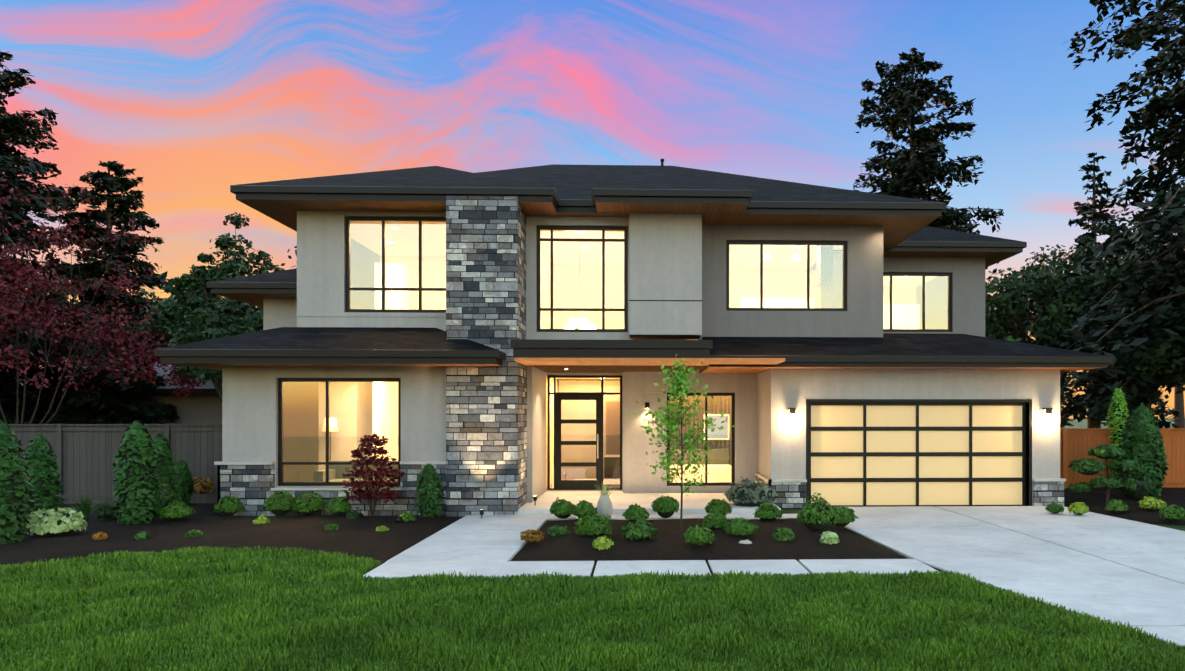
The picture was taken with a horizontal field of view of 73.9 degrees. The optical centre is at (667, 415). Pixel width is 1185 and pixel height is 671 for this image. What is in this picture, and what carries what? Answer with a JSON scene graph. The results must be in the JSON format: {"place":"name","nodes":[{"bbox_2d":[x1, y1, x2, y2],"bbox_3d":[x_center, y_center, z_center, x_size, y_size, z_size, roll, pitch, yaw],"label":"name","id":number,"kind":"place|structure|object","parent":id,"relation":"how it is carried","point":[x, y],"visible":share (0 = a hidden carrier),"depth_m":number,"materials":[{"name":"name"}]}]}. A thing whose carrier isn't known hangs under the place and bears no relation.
{"place":"outdoors","nodes":[
{"label":"outdoors","id":0,"kind":"place"},
{"bbox_2d":[31,395,221,423],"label":"neighbour house","id":1,"kind":"structure","parent":0,"point":[204,409],"depth_m":30.21,"materials":[{"name":"grey"}]},
{"bbox_2d":[263,298,372,469],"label":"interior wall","id":2,"kind":"structure","parent":0,"point":[279,312],"depth_m":19.54,"materials":[{"name":"beige paint"}]},
{"bbox_2d":[214,366,445,515],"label":"exterior wall","id":3,"kind":"structure","parent":0,"point":[247,470],"depth_m":15.55,"materials":[{"name":"beige paint"}]},
{"bbox_2d":[154,327,505,369],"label":"roof","id":4,"kind":"structure","parent":3,"relation":"on","point":[348,347],"depth_m":14.77,"materials":[{"name":"black"}]},
{"bbox_2d":[350,221,445,309],"bbox_3d":[-5.973,-2.889,18.538,3.000,2.600,4.150,0,0,-2],"label":"room","id":5,"kind":"object","parent":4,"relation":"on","point":[365,233],"depth_m":19.67,"materials":[{"name":"brown"}]},
{"bbox_2d":[375,263,408,308],"bbox_3d":[-6.156,-2.740,20.303,2.630,2.300,0.590,0,0,-2],"label":"interior","id":6,"kind":"object","parent":5,"relation":"attached to","point":[398,283],"depth_m":19.98,"materials":[{"name":"beige"}]},
{"bbox_2d":[278,378,400,485],"bbox_3d":[-6.556,0.331,15.727,2.450,2.160,0.070,0,0,-2],"label":"window","id":7,"kind":"structure","parent":3,"relation":"attached to","point":[281,445],"depth_m":15.71,"materials":[{"name":"black"}]},
{"bbox_2d":[446,196,526,516],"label":"stone column","id":8,"kind":"structure","parent":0,"point":[486,439],"depth_m":15.44,"materials":[{"name":"grey stone"}]},
{"bbox_2d":[0,545,1184,670],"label":"lawn grass","id":9,"kind":"structure","parent":0,"point":[208,608],"depth_m":7.39,"materials":[{"name":"green plant"}]},
{"bbox_2d":[0,0,1184,417],"label":"sky","id":10,"kind":"structure","parent":0,"point":[200,98],"materials":[{"name":"blue"}]},
{"bbox_2d":[511,339,712,357],"bbox_3d":[-1.100,-1.280,16.092,3.860,0.338,2.160,0,0,-2],"label":"porch roof","id":11,"kind":"object","parent":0,"point":[534,348],"visible":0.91,"depth_m":15.05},
{"bbox_2d":[514,358,784,514],"bbox_3d":[-0.415,0.461,17.325,5.250,3.140,4.440,0,0,-2],"label":"house entry","id":12,"kind":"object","parent":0,"point":[642,487],"visible":0.65,"depth_m":18.78,"materials":[{"name":"beige paint"}]},
{"bbox_2d":[363,514,935,578],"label":"walkway path","id":13,"kind":"structure","parent":0,"point":[487,545],"depth_m":10.47,"materials":[{"name":"concrete"}]},
{"bbox_2d":[597,494,612,516],"bbox_3d":[-1.225,1.795,15.222,0.282,0.544,0.286,0,0,29],"label":"planter","id":14,"kind":"object","parent":13,"relation":"on","point":[604,505],"visible":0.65,"depth_m":15.13,"materials":[{"name":"white ceramic"}]},
{"bbox_2d":[132,418,1184,612],"bbox_3d":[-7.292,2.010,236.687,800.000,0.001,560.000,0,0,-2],"label":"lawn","id":15,"kind":"structure","parent":0,"point":[1080,424],"depth_m":16.39,"materials":[{"name":"green plant"}]},
{"bbox_2d":[0,51,143,423],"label":"fir tree","id":16,"kind":"object","parent":15,"relation":"on","point":[14,130],"visible":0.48,"depth_m":26.35,"materials":[{"name":"green plant"}]},
{"bbox_2d":[25,161,179,423],"bbox_3d":[-20.949,-3.712,29.293,6.003,11.536,5.391,0,0,38],"label":"cedar tree","id":17,"kind":"object","parent":15,"relation":"on","point":[128,402],"visible":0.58,"depth_m":28.72,"materials":[{"name":"green plant"}]},
{"bbox_2d":[0,179,206,423],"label":"red maple tree","id":18,"kind":"object","parent":15,"relation":"on","point":[97,337],"visible":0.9,"depth_m":23.35,"materials":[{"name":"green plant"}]},
{"bbox_2d":[8,424,221,503],"bbox_3d":[-19.482,1.101,17.353,21.300,1.820,0.110,0,0,-2],"label":"fence","id":19,"kind":"object","parent":15,"relation":"on","point":[85,453],"visible":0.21,"depth_m":17.59,"materials":[{"name":"wood"}]},
{"bbox_2d":[20,362,217,394],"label":"neighbour roof","id":20,"kind":"structure","parent":15,"relation":"on","point":[210,389],"depth_m":29.46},
{"bbox_2d":[114,288,179,326],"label":"distant tree","id":21,"kind":"object","parent":15,"relation":"on","point":[164,303],"visible":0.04,"depth_m":53.70,"materials":[{"name":"green plant"}]},
{"bbox_2d":[112,232,269,345],"bbox_3d":[-17.434,-2.693,31.884,7.335,9.428,9.339,0,0,-2],"label":"broad tree","id":22,"kind":"object","parent":15,"relation":"on","point":[184,310],"visible":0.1,"depth_m":29.64,"materials":[{"name":"green plant"}]},
{"bbox_2d":[193,475,215,494],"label":"burning bush","id":23,"kind":"object","parent":15,"relation":"on","point":[201,486],"visible":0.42,"depth_m":17.61,"materials":[{"name":"orange plant"}]},
{"bbox_2d":[158,298,262,401],"bbox_3d":[-13.794,-0.945,25.565,6.563,5.931,5.231,0,0,31],"label":"broad tree","id":24,"kind":"object","parent":15,"relation":"on","point":[217,321],"visible":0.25,"depth_m":23.82,"materials":[{"name":"green plant"}]},
{"bbox_2d":[149,212,272,390],"bbox_3d":[-16.336,-2.785,29.067,4.868,9.644,4.058,0,0,30],"label":"tree","id":25,"kind":"object","parent":15,"relation":"on","point":[203,276],"visible":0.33,"depth_m":28.54,"materials":[{"name":"green plant"}]},
{"bbox_2d":[0,503,462,564],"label":"mulch soil","id":26,"kind":"structure","parent":15,"relation":"on","point":[360,537],"depth_m":12.48,"materials":[{"name":"brown soil"}]},
{"bbox_2d":[0,421,34,543],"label":"cedar shrub","id":27,"kind":"object","parent":26,"relation":"on","point":[13,477],"visible":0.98,"depth_m":11.72,"materials":[{"name":"green plant"}]},
{"bbox_2d":[21,434,64,525],"bbox_3d":[-10.967,1.158,13.714,0.652,1.692,0.677,0,0,28],"label":"cedar shrub","id":28,"kind":"object","parent":26,"relation":"on","point":[42,466],"visible":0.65,"depth_m":13.58,"materials":[{"name":"green plant"}]},
{"bbox_2d":[24,507,87,535],"bbox_3d":[-9.847,1.711,12.590,0.840,0.480,0.912,0,0,-22],"label":"pale shrub","id":29,"kind":"object","parent":26,"relation":"on","point":[59,522],"visible":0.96,"depth_m":12.42,"materials":[{"name":"green plant"}]},
{"bbox_2d":[63,491,102,520],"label":"spiky plant","id":30,"kind":"object","parent":26,"relation":"on","point":[85,509],"visible":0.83,"depth_m":14.37,"materials":[{"name":"green plant"}]},
{"bbox_2d":[96,501,120,520],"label":"shrub","id":31,"kind":"object","parent":26,"relation":"on","point":[107,512],"visible":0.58,"depth_m":14.25,"materials":[{"name":"green plant"}]},
{"bbox_2d":[110,420,163,524],"bbox_3d":[-9.457,1.032,13.967,0.812,1.897,0.806,0,0,-2],"label":"cedar shrub","id":32,"kind":"object","parent":26,"relation":"on","point":[136,493],"visible":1,"depth_m":13.79,"materials":[{"name":"green plant"}]},
{"bbox_2d":[152,433,177,515],"bbox_3d":[-9.854,1.158,15.201,0.636,1.665,0.636,0,0,-2],"label":"cedar shrub","id":33,"kind":"object","parent":26,"relation":"on","point":[165,461],"visible":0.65,"depth_m":15.11,"materials":[{"name":"green plant"}]},
{"bbox_2d":[158,498,195,520],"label":"boxwood shrub","id":34,"kind":"object","parent":26,"relation":"on","point":[177,511],"visible":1,"depth_m":14.19,"materials":[{"name":"green plant"}]},
{"bbox_2d":[172,458,194,504],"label":"cedar shrub","id":35,"kind":"object","parent":26,"relation":"on","point":[185,485],"visible":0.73,"depth_m":16.75,"materials":[{"name":"green plant"}]},
{"bbox_2d":[213,495,244,515],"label":"boxwood shrub","id":36,"kind":"object","parent":26,"relation":"on","point":[226,505],"visible":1,"depth_m":15.01,"materials":[{"name":"green plant"}]},
{"bbox_2d":[263,490,294,515],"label":"boxwood shrub","id":37,"kind":"object","parent":26,"relation":"on","point":[275,503],"visible":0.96,"depth_m":14.98,"materials":[{"name":"green plant"}]},
{"bbox_2d":[289,493,327,515],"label":"boxwood shrub","id":38,"kind":"object","parent":26,"relation":"on","point":[309,504],"visible":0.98,"depth_m":15.02,"materials":[{"name":"green plant"}]},
{"bbox_2d":[325,496,351,515],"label":"boxwood shrub","id":39,"kind":"object","parent":26,"relation":"on","point":[339,506],"visible":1,"depth_m":14.96,"materials":[{"name":"green plant"}]},
{"bbox_2d":[342,433,404,515],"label":"maple tree","id":40,"kind":"object","parent":26,"relation":"on","point":[382,461],"visible":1,"depth_m":15.05,"materials":[{"name":"red plant"}]},
{"bbox_2d":[413,463,444,517],"bbox_3d":[-4.576,1.452,14.985,0.599,1.083,0.621,0,0,-2],"label":"evergreen shrub","id":41,"kind":"object","parent":26,"relation":"on","point":[429,492],"visible":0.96,"depth_m":14.84,"materials":[{"name":"green plant"}]},
{"bbox_2d":[284,382,318,481],"bbox_3d":[-6.561,0.435,18.318,4.190,2.850,4.950,0,0,-2],"label":"curtain","id":42,"kind":"object","parent":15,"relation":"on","point":[301,431],"depth_m":18.55,"materials":[{"name":"brown fabric"}]},
{"bbox_2d":[313,382,397,481],"bbox_3d":[-6.570,0.435,18.888,3.690,2.850,3.790,0,0,-2],"label":"living room","id":43,"kind":"object","parent":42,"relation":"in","point":[393,392],"depth_m":19.04,"materials":[{"name":"grey fabric"}]},
{"bbox_2d":[525,339,730,479],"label":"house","id":44,"kind":"structure","parent":15,"relation":"on","point":[594,388],"depth_m":22.73,"materials":[{"name":"beige paint"}]},
{"bbox_2d":[206,268,296,307],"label":"wing roof","id":45,"kind":"structure","parent":44,"relation":"on","point":[256,289],"depth_m":18.71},
{"bbox_2d":[296,211,445,330],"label":"exterior wall","id":46,"kind":"structure","parent":44,"relation":"attached to","point":[320,268],"depth_m":16.18,"materials":[{"name":"paint"}]},
{"bbox_2d":[345,216,445,312],"bbox_3d":[-5.551,-3.130,16.340,2.280,2.000,0.070,0,0,-2],"label":"window","id":47,"kind":"structure","parent":46,"relation":"attached to","point":[383,289],"depth_m":16.32,"materials":[{"name":"black"}]},
{"bbox_2d":[547,375,621,489],"bbox_3d":[-2.043,0.425,19.352,1.850,2.830,0.140,0,0,-2],"label":"front door","id":48,"kind":"structure","parent":44,"relation":"attached to","point":[564,484],"depth_m":19.36,"materials":[{"name":"black metal"}]},
{"bbox_2d":[550,378,619,487],"bbox_3d":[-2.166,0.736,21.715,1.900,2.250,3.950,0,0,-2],"label":"interior foyer","id":49,"kind":"object","parent":44,"relation":"attached to","point":[616,408],"depth_m":21.76,"materials":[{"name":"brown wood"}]},
{"bbox_2d":[541,230,631,339],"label":"interior wall","id":50,"kind":"structure","parent":44,"relation":"on","point":[596,273],"depth_m":21.71,"materials":[{"name":"brown paint"}]},
{"bbox_2d":[565,236,595,328],"bbox_3d":[-2.034,-3.082,18.344,0.672,2.215,0.676,0,0,-24],"label":"pendant light","id":51,"kind":"object","parent":50,"relation":"hanging from","point":[583,326],"depth_m":18.31,"materials":[{"name":"white"}]},
{"bbox_2d":[526,213,701,339],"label":"wall","id":52,"kind":"structure","parent":44,"relation":"attached to","point":[664,276],"depth_m":16.42,"materials":[{"name":"paint"}]},
{"bbox_2d":[537,226,627,331],"bbox_3d":[-1.823,-2.905,16.763,1.940,2.270,0.070,0,0,-2],"label":"window","id":53,"kind":"structure","parent":52,"relation":"attached to","point":[603,240],"depth_m":16.75,"materials":[{"name":"black"}]},
{"bbox_2d":[477,164,945,247],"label":"roof","id":54,"kind":"structure","parent":52,"relation":"on","point":[780,202],"depth_m":17.25,"materials":[{"name":"black"}]},
{"bbox_2d":[230,166,559,231],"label":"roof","id":55,"kind":"structure","parent":54,"relation":"on","point":[418,189],"depth_m":15.60,"materials":[{"name":"black"}]},
{"bbox_2d":[591,178,752,213],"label":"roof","id":56,"kind":"structure","parent":54,"relation":"on","point":[669,195],"depth_m":15.63,"materials":[{"name":"black"}]},
{"bbox_2d":[670,396,730,461],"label":"interior wall","id":57,"kind":"structure","parent":44,"relation":"in","point":[703,422],"depth_m":22.85,"materials":[{"name":"brown paint"}]},
{"bbox_2d":[670,414,730,481],"bbox_3d":[0.501,0.785,22.023,2.650,2.150,1.590,0,0,-2],"label":"side room","id":58,"kind":"object","parent":57,"relation":"in","point":[718,452],"depth_m":22.44,"materials":[{"name":"beige"}]},
{"bbox_2d":[667,393,734,485],"bbox_3d":[0.801,0.576,18.971,1.650,2.250,0.070,0,0,-2],"label":"entry side window","id":59,"kind":"structure","parent":44,"relation":"attached to","point":[732,443],"depth_m":18.96,"materials":[{"name":"black"}]},
{"bbox_2d":[698,224,882,339],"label":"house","id":60,"kind":"structure","parent":44,"relation":"on","point":[862,316],"depth_m":17.41,"materials":[{"name":"beige paint"}]},
{"bbox_2d":[686,245,842,339],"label":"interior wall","id":61,"kind":"structure","parent":60,"relation":"in","point":[748,268],"depth_m":22.38,"materials":[{"name":"brown paint"}]},
{"bbox_2d":[740,245,832,307],"bbox_3d":[2.530,-2.889,20.393,3.400,2.600,4.000,0,0,-2],"label":"interior","id":62,"kind":"object","parent":61,"relation":"on","point":[820,257],"depth_m":19.11,"materials":[{"name":"beige"}]},
{"bbox_2d":[726,241,846,310],"bbox_3d":[2.650,-3.104,17.511,2.710,1.570,0.070,0,0,-2],"label":"window","id":63,"kind":"structure","parent":60,"relation":"attached to","point":[808,250],"depth_m":17.50,"materials":[{"name":"black"}]},
{"bbox_2d":[700,333,1112,373],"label":"garage roof","id":64,"kind":"structure","parent":44,"relation":"on","point":[919,351],"depth_m":16.44,"materials":[{"name":"black"}]},
{"bbox_2d":[883,276,947,328],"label":"interior wall","id":65,"kind":"structure","parent":44,"relation":"attached to","point":[905,286],"depth_m":24.59,"materials":[{"name":"brown paint"}]},
{"bbox_2d":[883,304,918,328],"bbox_3d":[6.388,-2.630,24.768,3.000,2.080,0.490,0,0,-2],"label":"interior","id":66,"kind":"object","parent":65,"relation":"attached to","point":[907,318],"depth_m":24.56,"materials":[{"name":"beige"}]},
{"bbox_2d":[883,273,950,331],"bbox_3d":[6.375,-2.970,20.635,2.200,1.560,0.070,0,0,-2],"label":"window","id":67,"kind":"structure","parent":44,"relation":"attached to","point":[922,275],"depth_m":20.63,"materials":[{"name":"black"}]},
{"bbox_2d":[810,226,1026,269],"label":"roof","id":68,"kind":"structure","parent":44,"relation":"on","point":[926,241],"depth_m":19.99,"materials":[{"name":"black"}]},
{"bbox_2d":[806,399,1031,506],"bbox_3d":[5.456,0.831,17.072,4.950,2.360,0.192,0,0,-2],"label":"garage door","id":69,"kind":"structure","parent":44,"relation":"attached to","point":[906,452],"depth_m":17.13,"materials":[{"name":"beige glass"}]},
{"bbox_2d":[724,476,777,506],"bbox_3d":[1.725,1.615,16.312,1.148,0.694,1.133,0,0,-2],"label":"shrub","id":70,"kind":"object","parent":15,"relation":"on","point":[751,493],"visible":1,"depth_m":15.99,"materials":[{"name":"green plant"}]},
{"bbox_2d":[853,47,1003,273],"bbox_3d":[11.225,-7.454,36.644,9.610,18.928,8.684,0,0,42],"label":"fir tree","id":71,"kind":"object","parent":15,"relation":"on","point":[910,169],"visible":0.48,"depth_m":35.48,"materials":[{"name":"green plant"}]},
{"bbox_2d":[985,264,1151,382],"bbox_3d":[13.870,-1.774,28.998,7.501,7.626,8.813,0,0,29],"label":"broad tree","id":72,"kind":"object","parent":15,"relation":"on","point":[1046,290],"visible":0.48,"depth_m":26.95,"materials":[{"name":"green plant"}]},
{"bbox_2d":[1018,239,1165,415],"bbox_3d":[22.122,-3.261,37.710,11.001,10.571,9.252,0,0,-2],"label":"broad tree","id":73,"kind":"object","parent":15,"relation":"on","point":[1053,263],"visible":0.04,"depth_m":36.23,"materials":[{"name":"green plant"}]},
{"bbox_2d":[1032,209,1183,407],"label":"broad tree","id":74,"kind":"object","parent":15,"relation":"on","point":[1114,273],"visible":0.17,"depth_m":28.69,"materials":[{"name":"green plant"}]},
{"bbox_2d":[1034,151,1181,427],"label":"fir tree","id":75,"kind":"object","parent":15,"relation":"on","point":[1083,240],"visible":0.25,"depth_m":47.34,"materials":[{"name":"green plant"}]},
{"bbox_2d":[1105,388,1129,476],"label":"tree","id":76,"kind":"object","parent":15,"relation":"on","point":[1118,412],"visible":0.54,"depth_m":21.36,"materials":[{"name":"green plant"}]},
{"bbox_2d":[1060,0,1184,427],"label":"fir tree","id":77,"kind":"object","parent":15,"relation":"on","point":[1155,225],"visible":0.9,"depth_m":24.71,"materials":[{"name":"green plant"}]},
{"bbox_2d":[1060,428,1184,487],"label":"fence","id":78,"kind":"object","parent":15,"relation":"on","point":[1076,443],"visible":0.17,"depth_m":21.39,"materials":[{"name":"brown wood"}]},
{"bbox_2d":[1112,300,1184,387],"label":"broad tree","id":79,"kind":"object","parent":15,"relation":"on","point":[1153,369],"visible":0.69,"depth_m":23.80,"materials":[{"name":"green plant"}]},
{"bbox_2d":[1174,385,1184,427],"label":"tree trunk","id":80,"kind":"object","parent":15,"relation":"on","point":[1178,401],"depth_m":63.45,"materials":[{"name":"green plant"}]},
{"bbox_2d":[512,518,907,562],"bbox_3d":[0.547,1.944,12.849,5.540,0.124,4.310,0,0,-2],"label":"garden bed","id":81,"kind":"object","parent":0,"point":[668,542],"depth_m":11.44,"materials":[{"name":"brown soil"}]},
{"bbox_2d":[520,529,543,543],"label":"flower shrub","id":82,"kind":"object","parent":81,"relation":"on","point":[532,536],"visible":1,"depth_m":11.90,"materials":[{"name":"orange plant"}]},
{"bbox_2d":[549,497,575,518],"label":"boxwood shrub","id":83,"kind":"object","parent":81,"relation":"on","point":[562,509],"visible":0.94,"depth_m":14.68,"materials":[{"name":"green plant"}]},
{"bbox_2d":[570,500,596,517],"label":"boxwood shrub","id":84,"kind":"object","parent":81,"relation":"on","point":[582,509],"visible":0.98,"depth_m":14.45,"materials":[{"name":"green plant"}]},
{"bbox_2d":[574,513,612,536],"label":"boxwood shrub","id":85,"kind":"object","parent":81,"relation":"on","point":[594,525],"visible":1,"depth_m":12.21,"materials":[{"name":"green plant"}]},
{"bbox_2d":[592,536,613,549],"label":"yellow shrub","id":86,"kind":"object","parent":81,"relation":"on","point":[602,543],"visible":0.94,"depth_m":11.25,"materials":[{"name":"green plant"}]},
{"bbox_2d":[622,503,649,521],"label":"boxwood shrub","id":87,"kind":"object","parent":81,"relation":"on","point":[633,512],"visible":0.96,"depth_m":13.90,"materials":[{"name":"green plant"}]},
{"bbox_2d":[620,518,657,540],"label":"shrub","id":88,"kind":"object","parent":81,"relation":"on","point":[638,530],"visible":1,"depth_m":12.04,"materials":[{"name":"green plant"}]},
{"bbox_2d":[651,495,679,517],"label":"boxwood shrub","id":89,"kind":"object","parent":81,"relation":"on","point":[667,506],"visible":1,"depth_m":14.73,"materials":[{"name":"green plant"}]},
{"bbox_2d":[634,354,735,528],"bbox_3d":[0.297,0.495,13.273,1.719,3.031,1.389,0,0,-2],"label":"young tree","id":90,"kind":"object","parent":81,"relation":"on","point":[680,388],"visible":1,"depth_m":13.24,"materials":[{"name":"green plant"}]},
{"bbox_2d":[684,525,714,546],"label":"boxwood shrub","id":91,"kind":"object","parent":81,"relation":"on","point":[697,536],"visible":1,"depth_m":11.40,"materials":[{"name":"green plant"}]},
{"bbox_2d":[702,510,727,529],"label":"boxwood shrub","id":92,"kind":"object","parent":81,"relation":"on","point":[717,520],"visible":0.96,"depth_m":13.11,"materials":[{"name":"green plant"}]},
{"bbox_2d":[704,499,732,514],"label":"boxwood shrub","id":93,"kind":"object","parent":81,"relation":"on","point":[719,505],"visible":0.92,"depth_m":14.80,"materials":[{"name":"green plant"}]},
{"bbox_2d":[723,517,758,536],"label":"boxwood shrub","id":94,"kind":"object","parent":81,"relation":"on","point":[739,527],"visible":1,"depth_m":12.30,"materials":[{"name":"green plant"}]},
{"bbox_2d":[753,502,782,520],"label":"boxwood shrub","id":95,"kind":"object","parent":81,"relation":"on","point":[768,512],"visible":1,"depth_m":14.21,"materials":[{"name":"green plant"}]},
{"bbox_2d":[772,528,794,540],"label":"shrub","id":96,"kind":"object","parent":81,"relation":"on","point":[783,534],"visible":0.96,"depth_m":12.01,"materials":[{"name":"green plant"}]},
{"bbox_2d":[796,493,841,530],"bbox_3d":[2.504,1.619,13.104,0.772,0.651,0.623,0,0,-2],"label":"boxwood shrub","id":97,"kind":"object","parent":81,"relation":"on","point":[816,516],"visible":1,"depth_m":12.95,"materials":[{"name":"green plant"}]},
{"bbox_2d":[832,506,858,526],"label":"boxwood shrub","id":98,"kind":"object","parent":81,"relation":"on","point":[847,517],"visible":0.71,"depth_m":13.58,"materials":[{"name":"green plant"}]},
{"bbox_2d":[755,369,1065,508],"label":"wall","id":99,"kind":"structure","parent":0,"point":[781,454],"depth_m":16.99,"materials":[{"name":"beige paint"}]},
{"bbox_2d":[883,256,984,336],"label":"wall","id":100,"kind":"structure","parent":0,"point":[968,295],"depth_m":20.57,"materials":[{"name":"beige paint"}]},
{"bbox_2d":[844,506,1184,646],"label":"driveway pavement","id":101,"kind":"structure","parent":0,"point":[1111,568],"depth_m":11.18,"materials":[{"name":"concrete"}]},
{"bbox_2d":[1064,487,1184,525],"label":"mulch soil","id":102,"kind":"structure","parent":0,"point":[1094,502],"depth_m":17.43,"materials":[{"name":"brown soil"}]},
{"bbox_2d":[1068,444,1143,503],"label":"topiary pine","id":103,"kind":"object","parent":102,"relation":"on","point":[1090,466],"visible":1,"depth_m":17.04,"materials":[{"name":"green plant"}]},
{"bbox_2d":[1105,499,1128,512],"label":"shrub","id":104,"kind":"object","parent":102,"relation":"on","point":[1116,506],"visible":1,"depth_m":15.61,"materials":[{"name":"green plant"}]},
{"bbox_2d":[1119,476,1157,499],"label":"shrub","id":105,"kind":"object","parent":102,"relation":"on","point":[1142,490],"visible":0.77,"depth_m":17.82,"materials":[{"name":"green plant"}]},
{"bbox_2d":[1118,413,1168,496],"bbox_3d":[11.421,0.955,18.792,1.053,2.071,1.075,0,0,-2],"label":"cedar shrub","id":106,"kind":"object","parent":102,"relation":"on","point":[1142,439],"visible":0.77,"depth_m":18.50,"materials":[{"name":"green plant"}]},
{"bbox_2d":[1138,496,1166,511],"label":"shrub","id":107,"kind":"object","parent":102,"relation":"on","point":[1149,503],"visible":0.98,"depth_m":15.60,"materials":[{"name":"green plant"}]},
{"bbox_2d":[1159,504,1184,520],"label":"shrub","id":108,"kind":"object","parent":102,"relation":"on","point":[1171,512],"visible":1,"depth_m":14.37,"materials":[{"name":"green plant"}]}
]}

